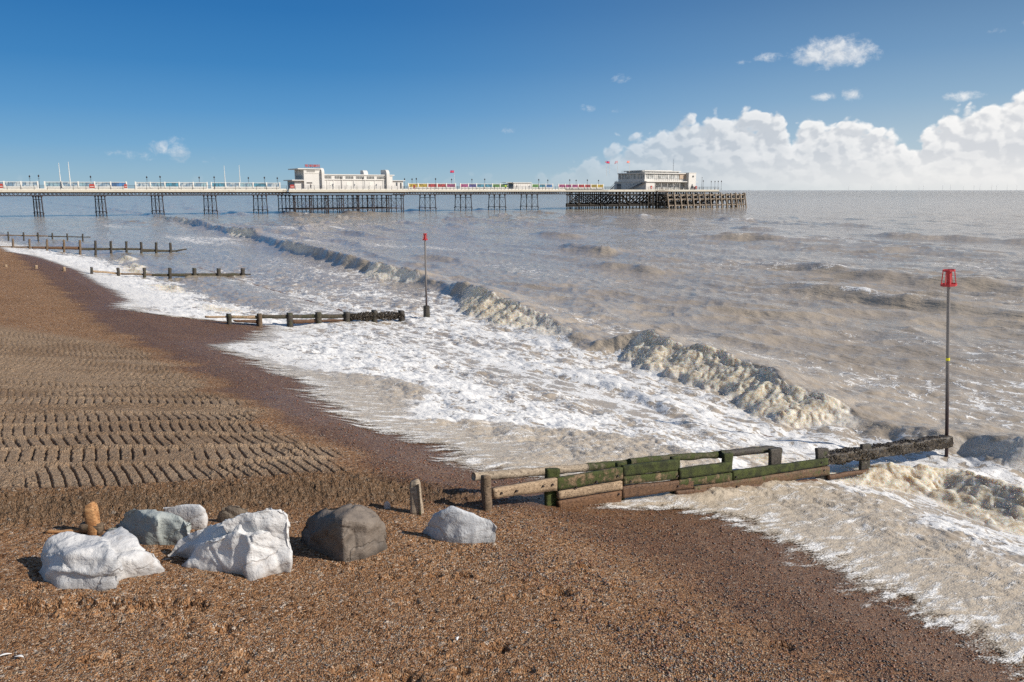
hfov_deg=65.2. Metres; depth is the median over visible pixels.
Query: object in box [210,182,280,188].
wind screen
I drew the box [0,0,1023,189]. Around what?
sky
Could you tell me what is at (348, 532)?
boulder
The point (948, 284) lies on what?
marker pole
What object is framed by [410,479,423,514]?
timber stump
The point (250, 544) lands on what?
boulder
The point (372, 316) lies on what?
groyne
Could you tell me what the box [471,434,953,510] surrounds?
groyne
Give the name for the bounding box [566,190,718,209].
jetty
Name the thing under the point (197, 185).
wind screen
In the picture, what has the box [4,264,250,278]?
groyne
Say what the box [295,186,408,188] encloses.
railing
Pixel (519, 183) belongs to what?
kiosk
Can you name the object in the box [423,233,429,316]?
marker pole
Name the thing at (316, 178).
amusement hall
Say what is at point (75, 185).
wind screen
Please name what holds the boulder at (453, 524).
on the beach
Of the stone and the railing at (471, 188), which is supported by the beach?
the stone
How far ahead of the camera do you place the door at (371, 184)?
245.94 m
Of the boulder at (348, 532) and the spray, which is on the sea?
the spray
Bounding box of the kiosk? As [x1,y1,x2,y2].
[502,182,531,188]
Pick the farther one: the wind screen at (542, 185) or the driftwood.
the wind screen at (542, 185)
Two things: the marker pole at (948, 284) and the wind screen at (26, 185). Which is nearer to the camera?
the marker pole at (948, 284)
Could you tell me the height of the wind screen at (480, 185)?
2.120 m
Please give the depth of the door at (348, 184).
242.22 m
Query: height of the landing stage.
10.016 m
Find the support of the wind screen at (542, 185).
on the pier
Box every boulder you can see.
[37,527,164,589]
[116,507,190,545]
[163,505,207,528]
[166,507,290,580]
[216,505,243,521]
[301,503,385,561]
[424,506,497,543]
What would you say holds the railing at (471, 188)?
on the pier
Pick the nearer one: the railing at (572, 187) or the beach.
the beach
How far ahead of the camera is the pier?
235.67 m
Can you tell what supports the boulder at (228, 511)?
on the beach
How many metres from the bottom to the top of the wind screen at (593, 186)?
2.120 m
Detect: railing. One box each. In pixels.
[0,185,286,189]
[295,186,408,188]
[409,186,564,189]
[566,186,699,189]
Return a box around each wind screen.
[0,181,38,188]
[44,181,127,188]
[135,182,207,188]
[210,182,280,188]
[408,183,455,187]
[460,183,507,187]
[531,184,552,188]
[558,184,603,189]
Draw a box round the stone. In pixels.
[384,501,389,508]
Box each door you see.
[346,182,350,188]
[369,182,373,188]
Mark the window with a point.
(664, 186)
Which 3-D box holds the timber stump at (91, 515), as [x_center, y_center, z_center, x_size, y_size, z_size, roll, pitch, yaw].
[-5.546,2.494,10.594,0.181,0.772,0.141,0,11,0]
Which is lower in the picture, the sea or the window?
the sea
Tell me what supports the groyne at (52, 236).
on the beach
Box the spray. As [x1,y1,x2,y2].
[454,284,1022,536]
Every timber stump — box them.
[83,501,100,532]
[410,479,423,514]
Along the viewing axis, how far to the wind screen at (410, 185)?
259.90 m
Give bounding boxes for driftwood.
[46,521,103,533]
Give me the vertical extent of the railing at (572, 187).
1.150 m
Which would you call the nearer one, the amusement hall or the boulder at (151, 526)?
the boulder at (151, 526)
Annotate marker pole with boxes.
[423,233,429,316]
[940,269,956,456]
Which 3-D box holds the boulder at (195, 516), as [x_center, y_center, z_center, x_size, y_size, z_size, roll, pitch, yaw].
[-4.425,2.454,10.856,0.578,0.545,0.164,0,11,0]
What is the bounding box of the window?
[655,183,683,188]
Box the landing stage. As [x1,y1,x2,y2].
[648,189,746,208]
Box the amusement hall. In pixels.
[283,164,404,189]
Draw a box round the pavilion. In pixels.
[610,170,695,189]
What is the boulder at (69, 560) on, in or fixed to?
on the beach
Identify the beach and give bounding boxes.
[0,247,1023,681]
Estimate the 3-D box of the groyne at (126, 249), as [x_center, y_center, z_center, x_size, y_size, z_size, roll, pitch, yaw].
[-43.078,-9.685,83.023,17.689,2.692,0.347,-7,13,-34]
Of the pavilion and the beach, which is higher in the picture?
the pavilion
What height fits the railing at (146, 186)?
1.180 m
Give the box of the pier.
[0,189,569,216]
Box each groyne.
[0,232,90,240]
[0,239,186,254]
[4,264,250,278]
[205,310,404,326]
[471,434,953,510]
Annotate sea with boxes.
[0,190,1023,681]

